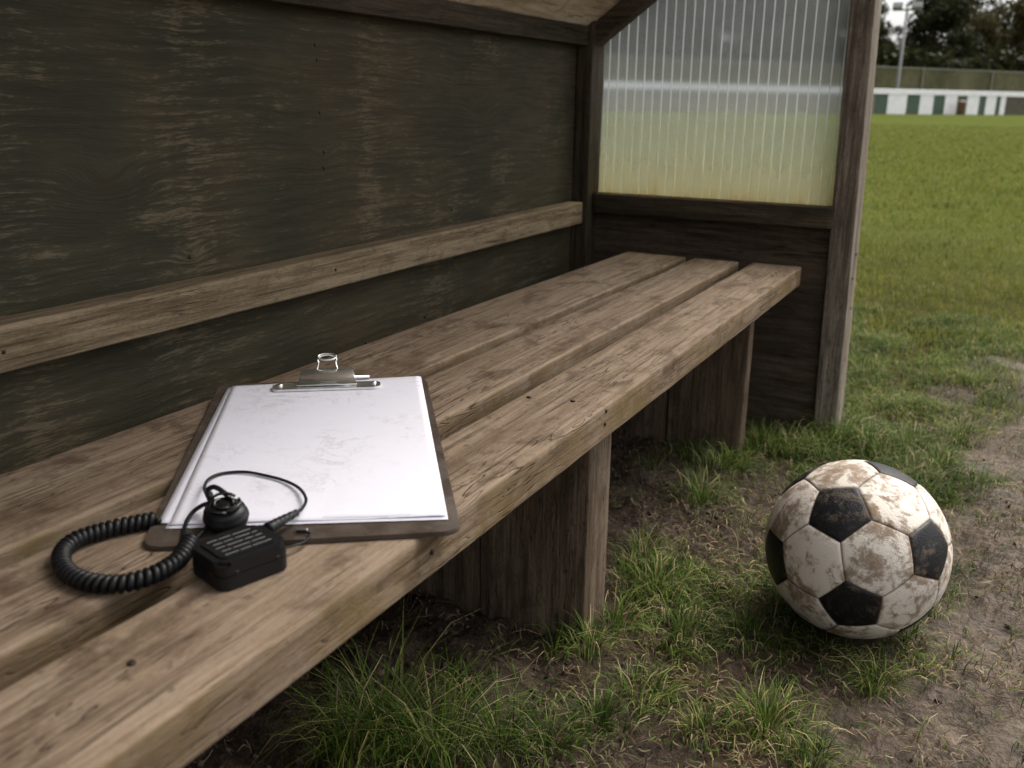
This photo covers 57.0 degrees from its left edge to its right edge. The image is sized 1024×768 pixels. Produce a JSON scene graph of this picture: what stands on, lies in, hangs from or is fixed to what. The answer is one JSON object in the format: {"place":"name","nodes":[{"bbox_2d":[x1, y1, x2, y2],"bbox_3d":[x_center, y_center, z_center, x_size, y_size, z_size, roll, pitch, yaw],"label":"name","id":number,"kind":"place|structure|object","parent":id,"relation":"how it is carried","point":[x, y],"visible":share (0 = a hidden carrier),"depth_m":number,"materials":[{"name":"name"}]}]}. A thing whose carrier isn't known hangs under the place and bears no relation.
{"place":"outdoors","nodes":[
{"label":"outdoors","id":0,"kind":"place"},
{"bbox_2d":[184,114,1023,767],"bbox_3d":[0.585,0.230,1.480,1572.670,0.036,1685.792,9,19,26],"label":"ground","id":1,"kind":"structure","parent":0,"point":[874,708],"depth_m":1.18,"materials":[{"name":"soil"}]},
{"bbox_2d":[0,252,800,767],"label":"bench","id":2,"kind":"object","parent":1,"relation":"on","point":[540,392],"visible":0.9,"depth_m":0.82,"materials":[{"name":"brown wood"}]},
{"bbox_2d":[50,470,310,594],"bbox_3d":[-0.209,0.093,0.650,0.148,0.032,0.190,9,19,26],"label":"speaker microphone","id":3,"kind":"object","parent":2,"relation":"on","point":[235,552],"visible":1,"depth_m":0.61,"materials":[{"name":"black plastic"}]},
{"bbox_2d":[144,353,459,551],"bbox_3d":[-0.172,0.038,0.828,0.216,0.034,0.386,-2,17,-9],"label":"clipboard","id":4,"kind":"object","parent":2,"relation":"on","point":[158,538],"visible":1,"depth_m":0.68,"materials":[{"name":"silver metal"}]},
{"bbox_2d":[165,376,447,528],"bbox_3d":[-0.171,0.048,0.840,0.199,0.001,0.366,-2,17,-8],"label":"paper sheet","id":5,"kind":"object","parent":4,"relation":"on","point":[442,517],"visible":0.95,"depth_m":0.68,"materials":[{"name":"white paper"}]},
{"bbox_2d":[161,387,410,522],"bbox_3d":[-0.175,0.046,0.842,0.202,0.001,0.361,-2,17,-8],"label":"paper sheet","id":6,"kind":"object","parent":5,"relation":"on","point":[355,499],"visible":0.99,"depth_m":0.71,"materials":[{"name":"white paper"}]},
{"bbox_2d":[0,0,881,473],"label":"dugout shelter","id":7,"kind":"object","parent":1,"relation":"on","point":[202,200],"visible":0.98,"depth_m":1.35,"materials":[{"name":"wood"}]},
{"bbox_2d":[598,0,849,205],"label":"side window","id":8,"kind":"structure","parent":7,"relation":"in","point":[741,100],"depth_m":1.85,"materials":[{"name":"plastic"}]},
{"bbox_2d":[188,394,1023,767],"bbox_3d":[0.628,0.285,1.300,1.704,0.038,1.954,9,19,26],"label":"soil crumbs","id":9,"kind":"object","parent":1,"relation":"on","point":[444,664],"visible":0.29,"depth_m":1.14,"materials":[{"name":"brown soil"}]},
{"bbox_2d":[192,362,1023,767],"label":"dead straw","id":10,"kind":"object","parent":1,"relation":"on","point":[822,660],"visible":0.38,"depth_m":1.14,"materials":[{"name":"plant"}]},
{"bbox_2d":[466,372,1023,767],"bbox_3d":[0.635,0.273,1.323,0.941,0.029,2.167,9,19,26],"label":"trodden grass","id":11,"kind":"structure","parent":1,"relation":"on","point":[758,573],"depth_m":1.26,"materials":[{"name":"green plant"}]},
{"bbox_2d":[608,123,1023,435],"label":"pitch grass","id":12,"kind":"structure","parent":1,"relation":"on","point":[982,177],"depth_m":4.67,"materials":[{"name":"green plant"}]},
{"bbox_2d":[765,460,952,638],"bbox_3d":[0.430,0.205,1.179,0.220,0.220,0.220,9,19,26],"label":"football","id":13,"kind":"object","parent":1,"relation":"on","point":[862,549],"visible":1,"depth_m":1.10,"materials":[{"name":"white leather"}]},
{"bbox_2d":[879,0,894,59],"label":"tree","id":14,"kind":"object","parent":1,"relation":"on","point":[883,31],"visible":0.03,"depth_m":88.30,"materials":[{"name":"green plant"}]},
{"bbox_2d":[878,3,902,47],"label":"tree","id":15,"kind":"object","parent":1,"relation":"on","point":[898,29],"visible":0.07,"depth_m":93.83,"materials":[{"name":"green plant"}]},
{"bbox_2d":[884,34,909,52],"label":"tree","id":16,"kind":"object","parent":1,"relation":"on","point":[898,43],"visible":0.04,"depth_m":113.46,"materials":[{"name":"green plant"}]},
{"bbox_2d":[892,1,922,88],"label":"floodlight pole","id":17,"kind":"object","parent":1,"relation":"on","point":[898,6],"visible":0.84,"depth_m":62.92,"materials":[{"name":"metal"}]},
{"bbox_2d":[901,0,985,68],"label":"tree","id":18,"kind":"object","parent":1,"relation":"on","point":[940,15],"visible":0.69,"depth_m":93.70,"materials":[{"name":"green plant"}]},
{"bbox_2d":[900,0,989,50],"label":"tree","id":19,"kind":"object","parent":1,"relation":"on","point":[977,4],"visible":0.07,"depth_m":102.17,"materials":[{"name":"green plant"}]},
{"bbox_2d":[871,88,1023,114],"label":"pitch wall","id":20,"kind":"structure","parent":1,"relation":"on","point":[907,101],"depth_m":64.70,"materials":[{"name":"white paint"}]},
{"bbox_2d":[873,66,1023,94],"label":"netting fence","id":21,"kind":"object","parent":1,"relation":"on","point":[949,79],"visible":0.07,"depth_m":83.94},
{"bbox_2d":[876,37,1023,71],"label":"undergrowth","id":22,"kind":"object","parent":1,"relation":"on","point":[996,60],"visible":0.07,"depth_m":89.29,"materials":[{"name":"green plant"}]},
{"bbox_2d":[957,100,966,114],"bbox_3d":[30.861,-18.977,64.778,0.600,0.950,0.600,9,19,26],"label":"litter bin","id":23,"kind":"object","parent":1,"relation":"on","point":[961,106],"visible":1,"depth_m":64.60,"materials":[{"name":"brown"}]},
{"bbox_2d":[921,5,1007,65],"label":"tree","id":24,"kind":"object","parent":1,"relation":"on","point":[984,23],"visible":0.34,"depth_m":98.22,"materials":[{"name":"green plant"}]},
{"bbox_2d":[981,0,1021,58],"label":"tree","id":25,"kind":"object","parent":1,"relation":"on","point":[992,3],"visible":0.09,"depth_m":103.91,"materials":[{"name":"green plant"}]},
{"bbox_2d":[988,0,1023,57],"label":"tree","id":26,"kind":"object","parent":1,"relation":"on","point":[1015,8],"visible":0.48,"depth_m":100.08,"materials":[{"name":"green plant"}]},
{"bbox_2d":[1005,10,1020,50],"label":"tree","id":27,"kind":"object","parent":1,"relation":"on","point":[1011,29],"visible":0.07,"depth_m":111.22,"materials":[{"name":"green plant"}]},
{"bbox_2d":[245,303,1023,767],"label":"grass","id":28,"kind":"structure","parent":0,"point":[389,737],"depth_m":1.15,"materials":[{"name":"green plant"}]},
{"bbox_2d":[881,0,1016,48],"label":"sky","id":29,"kind":"structure","parent":0,"point":[896,18],"materials":[{"name":"white"}]}
]}

